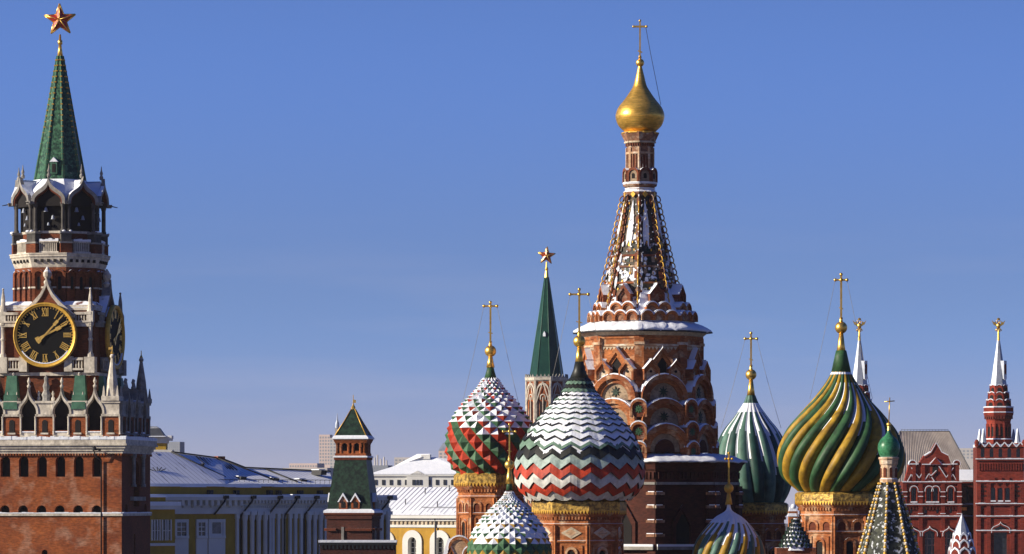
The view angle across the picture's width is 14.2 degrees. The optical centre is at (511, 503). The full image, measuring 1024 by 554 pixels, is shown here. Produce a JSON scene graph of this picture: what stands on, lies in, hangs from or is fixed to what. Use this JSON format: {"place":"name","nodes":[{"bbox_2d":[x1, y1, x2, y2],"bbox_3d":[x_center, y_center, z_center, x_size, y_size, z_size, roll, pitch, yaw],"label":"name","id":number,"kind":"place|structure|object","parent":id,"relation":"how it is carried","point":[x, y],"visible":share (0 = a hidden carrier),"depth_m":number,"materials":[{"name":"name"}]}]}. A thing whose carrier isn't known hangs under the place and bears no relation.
{"place":"outdoors","nodes":[
{"label":"outdoors","id":0,"kind":"place"},
{"bbox_2d":[149,426,173,451],"bbox_3d":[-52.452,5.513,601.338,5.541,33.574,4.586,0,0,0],"label":"mansard house","id":1,"kind":"structure","parent":0,"point":[160,436],"depth_m":599.71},
{"bbox_2d":[168,442,184,452],"bbox_3d":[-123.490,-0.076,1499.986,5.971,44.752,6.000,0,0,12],"label":"glass block","id":2,"kind":"structure","parent":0,"point":[177,446],"depth_m":1497.09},
{"bbox_2d":[150,451,396,553],"bbox_3d":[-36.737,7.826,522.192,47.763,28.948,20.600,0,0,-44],"label":"yellow palace","id":3,"kind":"structure","parent":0,"point":[202,504],"depth_m":517.77,"materials":[{"name":"metal"}]},
{"bbox_2d":[175,519,188,553],"bbox_3d":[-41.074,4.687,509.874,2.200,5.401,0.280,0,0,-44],"label":"window","id":4,"kind":"structure","parent":3,"relation":"in","point":[181,525],"depth_m":509.96,"materials":[{"name":"white glass"}]},
{"bbox_2d":[196,519,207,553],"bbox_3d":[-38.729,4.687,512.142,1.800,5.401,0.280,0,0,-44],"label":"window","id":5,"kind":"structure","parent":3,"relation":"in","point":[201,524],"depth_m":512.21,"materials":[{"name":"white glass"}]},
{"bbox_2d":[208,519,225,553],"bbox_3d":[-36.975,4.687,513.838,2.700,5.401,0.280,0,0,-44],"label":"window","id":6,"kind":"structure","parent":3,"relation":"in","point":[216,527],"depth_m":513.71,"materials":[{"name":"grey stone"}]},
{"bbox_2d":[289,463,323,467],"bbox_3d":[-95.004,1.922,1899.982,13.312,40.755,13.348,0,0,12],"label":"block","id":7,"kind":"structure","parent":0,"point":[306,465],"depth_m":1893.74,"materials":[{"name":"beige concrete"}]},
{"bbox_2d":[285,468,333,477],"bbox_3d":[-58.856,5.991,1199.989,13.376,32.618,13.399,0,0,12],"label":"snowy block","id":8,"kind":"structure","parent":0,"point":[331,470],"depth_m":1193.89,"materials":[{"name":"concrete"}]},
{"bbox_2d":[319,435,332,467],"bbox_3d":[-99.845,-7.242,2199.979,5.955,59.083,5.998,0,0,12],"label":"apartment tower","id":9,"kind":"structure","parent":0,"point":[324,449],"depth_m":2197.08,"materials":[{"name":"beige concrete"}]},
{"bbox_2d":[330,413,338,467],"bbox_3d":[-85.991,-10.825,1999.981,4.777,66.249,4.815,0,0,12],"label":"spired block","id":10,"kind":"structure","parent":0,"point":[332,450],"depth_m":1997.93,"materials":[{"name":"concrete"}]},
{"bbox_2d":[323,395,382,539],"bbox_3d":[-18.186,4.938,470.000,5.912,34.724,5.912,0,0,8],"label":"tower","id":11,"kind":"structure","parent":0,"point":[352,511],"depth_m":467.90,"materials":[{"name":"brick"}]},
{"bbox_2d":[318,540,396,553],"bbox_3d":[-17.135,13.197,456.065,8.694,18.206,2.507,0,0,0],"label":"fortress wall","id":12,"kind":"structure","parent":0,"point":[357,546],"depth_m":454.93,"materials":[{"name":"brick"}]},
{"bbox_2d":[372,455,392,471],"bbox_3d":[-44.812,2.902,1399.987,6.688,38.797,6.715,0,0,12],"label":"chimney block","id":13,"kind":"structure","parent":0,"point":[377,467],"depth_m":1397.04,"materials":[{"name":"concrete"}]},
{"bbox_2d":[394,457,420,465],"bbox_3d":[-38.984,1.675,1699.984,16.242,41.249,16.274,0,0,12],"label":"town block","id":14,"kind":"structure","parent":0,"point":[397,460],"depth_m":1693.25,"materials":[{"name":"concrete"}]},
{"bbox_2d":[373,454,455,486],"bbox_3d":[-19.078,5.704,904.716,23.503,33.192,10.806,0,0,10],"label":"white palace","id":15,"kind":"structure","parent":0,"point":[426,470],"depth_m":900.72,"materials":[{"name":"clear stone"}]},
{"bbox_2d":[438,443,447,458],"bbox_3d":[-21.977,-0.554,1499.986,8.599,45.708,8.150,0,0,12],"label":"gabled block","id":16,"kind":"structure","parent":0,"point":[441,450],"depth_m":1496.57,"materials":[{"name":"metal"}]},
{"bbox_2d":[0,0,1023,523],"label":"sky","id":17,"kind":"structure","parent":0,"point":[321,204],"materials":[{"name":"blue"}]},
{"bbox_2d":[525,247,567,506],"bbox_3d":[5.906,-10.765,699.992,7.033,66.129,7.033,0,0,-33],"label":"gothic tower","id":18,"kind":"structure","parent":0,"point":[538,380],"depth_m":698.20,"materials":[{"name":"brick"}]},
{"bbox_2d":[959,448,972,469],"bbox_3d":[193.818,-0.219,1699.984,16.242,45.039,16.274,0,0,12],"label":"town block","id":19,"kind":"structure","parent":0,"point":[967,453],"depth_m":1692.81,"materials":[{"name":"concrete"}]},
{"label":"ground","id":20,"kind":"structure","parent":0,"visible":0},
{"bbox_2d":[0,3,157,553],"bbox_3d":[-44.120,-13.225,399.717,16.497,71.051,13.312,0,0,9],"label":"clock tower","id":21,"kind":"structure","parent":20,"relation":"on","point":[78,445],"depth_m":395.07,"materials":[{"name":"brick"}]},
{"bbox_2d":[376,485,531,553],"bbox_3d":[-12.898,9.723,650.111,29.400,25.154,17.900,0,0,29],"label":"arsenal","id":22,"kind":"structure","parent":20,"relation":"on","point":[422,520],"depth_m":642.73,"materials":[{"name":"yellow stone"}]},
{"bbox_2d":[443,19,920,553],"bbox_3d":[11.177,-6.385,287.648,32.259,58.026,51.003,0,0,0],"label":"cathedral","id":23,"kind":"structure","parent":20,"relation":"on","point":[609,447],"depth_m":294.67,"materials":[{"name":"brick"}]},
{"bbox_2d":[853,318,1023,553],"bbox_3d":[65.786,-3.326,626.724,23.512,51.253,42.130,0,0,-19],"label":"museum","id":24,"kind":"structure","parent":20,"relation":"on","point":[944,486],"depth_m":614.18,"materials":[{"name":"brick"}]},
{"bbox_2d":[948,514,975,553],"bbox_3d":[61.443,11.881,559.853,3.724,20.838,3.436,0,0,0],"label":"porch turret","id":25,"kind":"object","parent":20,"relation":"on","point":[961,541],"visible":1,"depth_m":558.98,"materials":[{"name":"brick"}]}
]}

